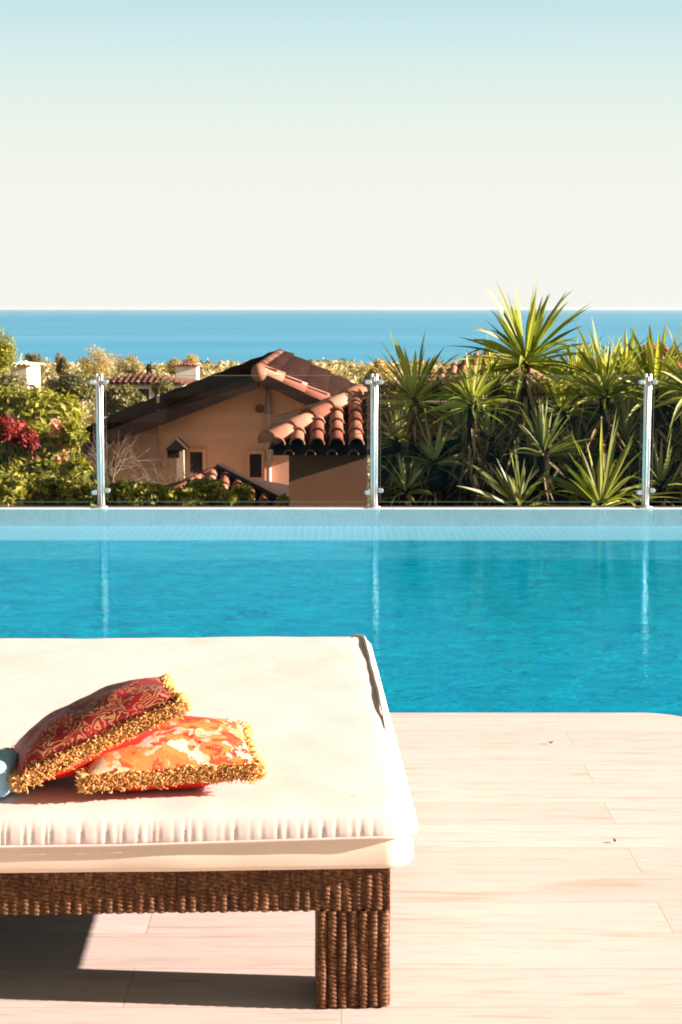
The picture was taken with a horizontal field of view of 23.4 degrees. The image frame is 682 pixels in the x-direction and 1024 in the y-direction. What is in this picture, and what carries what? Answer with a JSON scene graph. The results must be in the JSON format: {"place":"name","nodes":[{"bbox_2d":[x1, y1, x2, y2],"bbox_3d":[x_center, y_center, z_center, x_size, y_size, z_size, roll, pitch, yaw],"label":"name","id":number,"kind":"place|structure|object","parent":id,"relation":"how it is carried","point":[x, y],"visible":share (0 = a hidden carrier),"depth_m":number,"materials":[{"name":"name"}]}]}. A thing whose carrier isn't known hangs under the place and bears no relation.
{"place":"outdoors","nodes":[
{"label":"outdoors","id":0,"kind":"place"},
{"bbox_2d":[0,749,17,797],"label":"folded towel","id":1,"kind":"object","parent":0,"point":[8,759],"visible":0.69,"depth_m":3.34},
{"bbox_2d":[41,374,420,505],"bbox_3d":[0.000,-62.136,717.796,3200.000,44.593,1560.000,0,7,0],"label":"ground","id":2,"kind":"structure","parent":0,"point":[172,376],"depth_m":211.12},
{"bbox_2d":[0,326,21,374],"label":"tree","id":3,"kind":"object","parent":2,"relation":"on","point":[7,351],"visible":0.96,"depth_m":59.54,"materials":[{"name":"green plant"}]},
{"bbox_2d":[0,413,40,464],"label":"bougainvillea","id":4,"kind":"object","parent":2,"relation":"on","point":[15,432],"visible":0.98,"depth_m":14.64,"materials":[{"name":"red plant"}]},
{"bbox_2d":[0,371,45,394],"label":"olive tree","id":5,"kind":"object","parent":2,"relation":"on","point":[9,381],"visible":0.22,"depth_m":43.88,"materials":[{"name":"green plant"}]},
{"bbox_2d":[10,360,46,389],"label":"house","id":6,"kind":"structure","parent":2,"relation":"on","point":[25,367],"depth_m":90.40,"materials":[{"name":"beige paint"}]},
{"bbox_2d":[25,352,45,373],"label":"tree","id":7,"kind":"object","parent":2,"relation":"on","point":[32,357],"visible":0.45,"depth_m":109.44,"materials":[{"name":"green plant"}]},
{"bbox_2d":[0,383,89,467],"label":"flowering shrub","id":8,"kind":"object","parent":2,"relation":"on","point":[51,418],"visible":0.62,"depth_m":15.59,"materials":[{"name":"green plant"}]},
{"bbox_2d":[0,452,105,484],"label":"shrub","id":9,"kind":"object","parent":2,"relation":"on","point":[73,462],"visible":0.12,"depth_m":14.43,"materials":[{"name":"green plant"}]},
{"bbox_2d":[0,466,115,505],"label":"hedge","id":10,"kind":"object","parent":2,"relation":"on","point":[48,486],"visible":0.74,"depth_m":13.53,"materials":[{"name":"green plant"}]},
{"bbox_2d":[55,351,61,374],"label":"tree","id":11,"kind":"object","parent":2,"relation":"on","point":[58,354],"visible":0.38,"depth_m":139.34,"materials":[{"name":"green plant"}]},
{"bbox_2d":[55,355,69,374],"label":"tree","id":12,"kind":"object","parent":2,"relation":"on","point":[62,365],"visible":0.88,"depth_m":104.51,"materials":[{"name":"green plant"}]},
{"bbox_2d":[43,369,110,417],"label":"olive tree","id":13,"kind":"object","parent":2,"relation":"on","point":[82,388],"visible":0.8,"depth_m":49.32,"materials":[{"name":"green plant"}]},
{"bbox_2d":[76,344,117,375],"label":"tree","id":14,"kind":"object","parent":2,"relation":"on","point":[104,365],"visible":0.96,"depth_m":119.14,"materials":[{"name":"yellow plant"}]},
{"bbox_2d":[80,426,153,483],"bbox_3d":[-3.050,0.529,22.117,1.315,3.440,1.540,0,7,0],"label":"bare tree","id":15,"kind":"object","parent":2,"relation":"on","point":[116,466],"visible":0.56,"depth_m":21.74,"materials":[{"name":"brown plant"}]},
{"bbox_2d":[94,383,146,414],"bbox_3d":[-5.311,-0.721,40.249,1.196,4.857,1.472,-3,8,-26],"label":"olive tree","id":16,"kind":"object","parent":2,"relation":"on","point":[122,397],"visible":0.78,"depth_m":39.59,"materials":[{"name":"green plant"}]},
{"bbox_2d":[112,353,144,374],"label":"tree","id":17,"kind":"object","parent":2,"relation":"on","point":[128,366],"visible":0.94,"depth_m":148.93,"materials":[{"name":"yellow plant"}]},
{"bbox_2d":[95,371,197,422],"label":"house","id":18,"kind":"structure","parent":2,"relation":"on","point":[143,384],"depth_m":64.98,"materials":[{"name":"brown tile"}]},
{"bbox_2d":[103,387,118,417],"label":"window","id":19,"kind":"structure","parent":18,"relation":"in","point":[105,415],"depth_m":65.01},
{"bbox_2d":[135,387,150,399],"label":"window","id":20,"kind":"structure","parent":18,"relation":"in","point":[143,390],"depth_m":64.88,"materials":[{"name":"glass"}]},
{"bbox_2d":[145,363,152,373],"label":"cypress tree","id":21,"kind":"object","parent":2,"relation":"on","point":[148,368],"visible":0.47,"depth_m":79.68,"materials":[{"name":"green plant"}]},
{"bbox_2d":[122,448,197,484],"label":"shrub","id":22,"kind":"object","parent":2,"relation":"on","point":[177,480],"visible":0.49,"depth_m":22.01,"materials":[{"name":"green plant"}]},
{"bbox_2d":[150,379,178,396],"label":"olive tree","id":23,"kind":"object","parent":2,"relation":"on","point":[163,387],"visible":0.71,"depth_m":59.59,"materials":[{"name":"green plant"}]},
{"bbox_2d":[166,357,180,376],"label":"tree","id":24,"kind":"object","parent":2,"relation":"on","point":[172,369],"visible":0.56,"depth_m":149.38,"materials":[{"name":"green plant"}]},
{"bbox_2d":[105,474,254,505],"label":"hedge","id":25,"kind":"object","parent":2,"relation":"on","point":[204,489],"visible":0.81,"depth_m":13.39,"materials":[{"name":"green plant"}]},
{"bbox_2d":[173,362,201,379],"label":"house","id":26,"kind":"structure","parent":2,"relation":"on","point":[186,368],"depth_m":134.63,"materials":[{"name":"paint"}]},
{"bbox_2d":[182,354,200,363],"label":"tree","id":27,"kind":"object","parent":2,"relation":"on","point":[193,360],"visible":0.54,"depth_m":159.26,"materials":[{"name":"yellow plant"}]},
{"bbox_2d":[74,349,365,484],"bbox_3d":[-1.958,-0.260,28.155,4.982,4.835,9.350,0,7,0],"label":"villa","id":28,"kind":"object","parent":2,"relation":"on","point":[205,423],"visible":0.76,"depth_m":24.03,"materials":[{"name":"orange paint"}]},
{"bbox_2d":[186,448,205,476],"bbox_3d":[-2.114,-0.724,24.077,0.285,0.410,0.028,0,7,0],"label":"window","id":29,"kind":"structure","parent":28,"relation":"in","point":[195,457],"depth_m":24.07,"materials":[{"name":"black paint"}]},
{"bbox_2d":[167,463,288,505],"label":"porch roof","id":30,"kind":"structure","parent":28,"relation":"attached to","point":[229,477],"depth_m":20.19,"materials":[{"name":"tile"}]},
{"bbox_2d":[246,450,264,480],"bbox_3d":[-1.248,-0.679,24.082,0.275,0.446,0.028,0,7,0],"label":"window","id":31,"kind":"structure","parent":28,"relation":"in","point":[255,459],"depth_m":24.08,"materials":[{"name":"black paint"}]},
{"bbox_2d":[225,489,289,505],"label":"shrub","id":32,"kind":"object","parent":2,"relation":"on","point":[283,497],"visible":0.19,"depth_m":13.95,"materials":[{"name":"green plant"}]},
{"bbox_2d":[4,355,575,482],"bbox_3d":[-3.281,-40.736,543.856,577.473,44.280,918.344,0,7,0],"label":"wood","id":33,"kind":"object","parent":2,"relation":"on","point":[339,367],"visible":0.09,"depth_m":429.45,"materials":[{"name":"green plant"}]},
{"bbox_2d":[257,381,378,505],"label":"outbuilding","id":34,"kind":"structure","parent":2,"relation":"on","point":[323,447],"depth_m":16.38,"materials":[{"name":"brown paint"}]},
{"bbox_2d":[320,365,335,373],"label":"tree","id":35,"kind":"object","parent":2,"relation":"on","point":[332,371],"visible":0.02,"depth_m":89.43,"materials":[{"name":"yellow plant"}]},
{"bbox_2d":[0,506,681,525],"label":"pool far wall","id":36,"kind":"structure","parent":2,"relation":"on","point":[339,516],"depth_m":11.94,"materials":[{"name":"tile"}]},
{"bbox_2d":[0,374,681,507],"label":"glass balustrade","id":37,"kind":"object","parent":36,"relation":"on","point":[373,382],"visible":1,"depth_m":11.91,"materials":[{"name":"glass"}]},
{"bbox_2d":[367,456,369,504],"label":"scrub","id":38,"kind":"object","parent":2,"relation":"on","point":[368,502],"visible":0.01,"depth_m":77.17,"materials":[{"name":"green plant"}]},
{"bbox_2d":[363,358,392,379],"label":"tree","id":39,"kind":"object","parent":2,"relation":"on","point":[377,368],"visible":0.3,"depth_m":44.56,"materials":[{"name":"yellow plant"}]},
{"bbox_2d":[354,397,427,505],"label":"yucca","id":40,"kind":"object","parent":2,"relation":"on","point":[396,442],"visible":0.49,"depth_m":14.31,"materials":[{"name":"green plant"}]},
{"bbox_2d":[378,449,440,505],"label":"yucca","id":41,"kind":"object","parent":2,"relation":"on","point":[406,492],"visible":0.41,"depth_m":13.25,"materials":[{"name":"green plant"}]},
{"bbox_2d":[353,327,481,505],"bbox_3d":[0.632,0.453,13.918,1.083,4.013,1.152,0,7,0],"label":"yucca","id":42,"kind":"object","parent":2,"relation":"on","point":[414,391],"visible":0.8,"depth_m":13.78,"materials":[{"name":"green plant"}]},
{"bbox_2d":[383,403,487,505],"bbox_3d":[0.742,0.760,13.764,0.948,3.441,0.879,0,7,0],"label":"yucca","id":43,"kind":"object","parent":2,"relation":"on","point":[433,486],"visible":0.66,"depth_m":13.53,"materials":[{"name":"green plant"}]},
{"bbox_2d":[369,369,507,400],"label":"shrub","id":44,"kind":"object","parent":2,"relation":"on","point":[387,383],"visible":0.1,"depth_m":17.33,"materials":[{"name":"green plant"}]},
{"bbox_2d":[422,389,512,505],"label":"yucca","id":45,"kind":"object","parent":2,"relation":"on","point":[458,491],"visible":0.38,"depth_m":14.43,"materials":[{"name":"green plant"}]},
{"bbox_2d":[417,348,526,505],"bbox_3d":[1.070,0.589,13.393,0.894,3.872,0.949,-3,8,-25],"label":"yucca","id":46,"kind":"object","parent":2,"relation":"on","point":[471,390],"visible":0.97,"depth_m":13.18,"materials":[{"name":"green plant"}]},
{"bbox_2d":[427,351,542,382],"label":"house","id":47,"kind":"structure","parent":2,"relation":"on","point":[459,366],"depth_m":39.33,"materials":[{"name":"beige paint"}]},
{"bbox_2d":[446,391,535,505],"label":"yucca","id":48,"kind":"object","parent":2,"relation":"on","point":[489,458],"visible":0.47,"depth_m":13.91,"materials":[{"name":"green plant"}]},
{"bbox_2d":[466,334,519,505],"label":"yucca","id":49,"kind":"object","parent":2,"relation":"on","point":[496,384],"visible":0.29,"depth_m":14.37,"materials":[{"name":"green plant"}]},
{"bbox_2d":[459,438,563,505],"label":"yucca","id":50,"kind":"object","parent":2,"relation":"on","point":[515,491],"visible":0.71,"depth_m":12.86,"materials":[{"name":"green plant"}]},
{"bbox_2d":[450,274,603,505],"bbox_3d":[1.562,0.251,13.735,1.415,4.459,1.302,0,7,0],"label":"yucca","id":51,"kind":"object","parent":2,"relation":"on","point":[526,358],"visible":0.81,"depth_m":13.50,"materials":[{"name":"green plant"}]},
{"bbox_2d":[378,401,681,505],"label":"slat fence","id":52,"kind":"object","parent":2,"relation":"on","point":[382,477],"visible":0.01,"depth_m":15.04,"materials":[{"name":"brown wood"}]},
{"bbox_2d":[378,408,681,505],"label":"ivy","id":53,"kind":"object","parent":52,"relation":"attached to","point":[534,493],"visible":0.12,"depth_m":14.76,"materials":[{"name":"green plant"}]},
{"bbox_2d":[505,396,589,505],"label":"yucca","id":54,"kind":"object","parent":2,"relation":"on","point":[543,437],"visible":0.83,"depth_m":13.01,"materials":[{"name":"green plant"}]},
{"bbox_2d":[515,358,598,505],"bbox_3d":[1.903,0.522,14.394,0.759,3.759,0.751,-6,9,-39],"label":"yucca","id":55,"kind":"object","parent":2,"relation":"on","point":[562,401],"visible":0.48,"depth_m":14.18,"materials":[{"name":"green plant"}]},
{"bbox_2d":[536,333,620,504],"bbox_3d":[2.048,0.376,14.496,0.818,4.023,0.719,7,10,44],"label":"yucca","id":56,"kind":"object","parent":2,"relation":"on","point":[576,362],"visible":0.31,"depth_m":14.25,"materials":[{"name":"green plant"}]},
{"bbox_2d":[531,405,627,505],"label":"yucca","id":57,"kind":"object","parent":2,"relation":"on","point":[568,460],"visible":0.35,"depth_m":13.93,"materials":[{"name":"green plant"}]},
{"bbox_2d":[502,365,681,400],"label":"shrub","id":58,"kind":"object","parent":2,"relation":"on","point":[536,388],"visible":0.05,"depth_m":16.94,"materials":[{"name":"green plant"}]},
{"bbox_2d":[533,409,679,505],"bbox_3d":[2.007,0.886,12.864,1.202,3.412,1.356,3,8,26],"label":"yucca","id":59,"kind":"object","parent":2,"relation":"on","point":[588,492],"visible":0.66,"depth_m":12.75,"materials":[{"name":"green plant"}]},
{"bbox_2d":[533,315,681,499],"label":"yucca","id":60,"kind":"object","parent":2,"relation":"on","point":[605,390],"visible":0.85,"depth_m":13.35,"materials":[{"name":"green plant"}]},
{"bbox_2d":[543,341,681,376],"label":"house","id":61,"kind":"structure","parent":2,"relation":"on","point":[666,348],"depth_m":37.49,"materials":[{"name":"orange paint"}]},
{"bbox_2d":[590,324,663,476],"bbox_3d":[2.520,0.332,14.730,0.856,4.054,0.987,0,7,0],"label":"yucca","id":62,"kind":"object","parent":2,"relation":"on","point":[627,352],"visible":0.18,"depth_m":14.54,"materials":[{"name":"green plant"}]},
{"bbox_2d":[586,393,671,505],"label":"yucca","id":63,"kind":"object","parent":2,"relation":"on","point":[628,429],"visible":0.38,"depth_m":14.21,"materials":[{"name":"green plant"}]},
{"bbox_2d":[592,322,681,505],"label":"yucca","id":64,"kind":"object","parent":2,"relation":"on","point":[648,370],"visible":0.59,"depth_m":13.65,"materials":[{"name":"green plant"}]},
{"bbox_2d":[614,429,681,505],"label":"yucca","id":65,"kind":"object","parent":2,"relation":"on","point":[660,476],"visible":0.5,"depth_m":13.33,"materials":[{"name":"green plant"}]},
{"bbox_2d":[633,323,681,496],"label":"yucca","id":66,"kind":"object","parent":2,"relation":"on","point":[677,378],"visible":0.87,"depth_m":13.21,"materials":[{"name":"green plant"}]},
{"bbox_2d":[635,395,681,505],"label":"yucca","id":67,"kind":"object","parent":2,"relation":"on","point":[679,444],"visible":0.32,"depth_m":13.86,"materials":[{"name":"green plant"}]},
{"bbox_2d":[0,540,681,716],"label":"pool water","id":68,"kind":"structure","parent":0,"point":[518,626],"depth_m":8.05,"materials":[{"name":"blue liquid"}]},
{"bbox_2d":[0,309,681,367],"bbox_3d":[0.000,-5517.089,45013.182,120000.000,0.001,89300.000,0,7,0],"label":"sea","id":69,"kind":"structure","parent":0,"point":[155,336],"depth_m":2991.65,"materials":[{"name":"liquid"}]},
{"bbox_2d":[0,0,681,308],"label":"sky","id":70,"kind":"structure","parent":0,"point":[155,154],"materials":[{"name":"white"}]},
{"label":"pool floor","id":71,"kind":"structure","parent":0,"visible":0},
{"bbox_2d":[0,526,681,539],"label":"pool ledge","id":72,"kind":"object","parent":71,"relation":"on","point":[340,532],"visible":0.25,"depth_m":11.57,"materials":[{"name":"blue tile"}]},
{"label":"deck foundation","id":73,"kind":"structure","parent":71,"relation":"on","visible":0},
{"bbox_2d":[0,713,681,1023],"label":"deck","id":74,"kind":"structure","parent":73,"relation":"on","point":[525,888],"depth_m":3.81,"materials":[{"name":"brown wood"}]},
{"bbox_2d":[0,868,390,1007],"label":"daybed","id":75,"kind":"object","parent":74,"relation":"on","point":[351,908],"visible":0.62,"depth_m":3.31,"materials":[{"name":"brown wicker"}]},
{"bbox_2d":[0,634,417,872],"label":"mattress","id":76,"kind":"object","parent":75,"relation":"on","point":[331,790],"visible":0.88,"depth_m":3.50,"materials":[{"name":"beige fabric"}]},
{"bbox_2d":[4,671,192,793],"bbox_3d":[-0.518,0.462,3.474,0.384,0.203,0.319,-2,7,-14],"label":"cushion","id":77,"kind":"object","parent":76,"relation":"on","point":[70,739],"visible":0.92,"depth_m":3.36,"materials":[{"name":"red fabric"}]},
{"bbox_2d":[74,716,267,794],"bbox_3d":[-0.366,0.509,3.484,0.392,0.128,0.339,-1,7,-9],"label":"cushion","id":78,"kind":"object","parent":76,"relation":"on","point":[188,752],"visible":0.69,"depth_m":3.36,"materials":[{"name":"orange fabric"}]}
]}

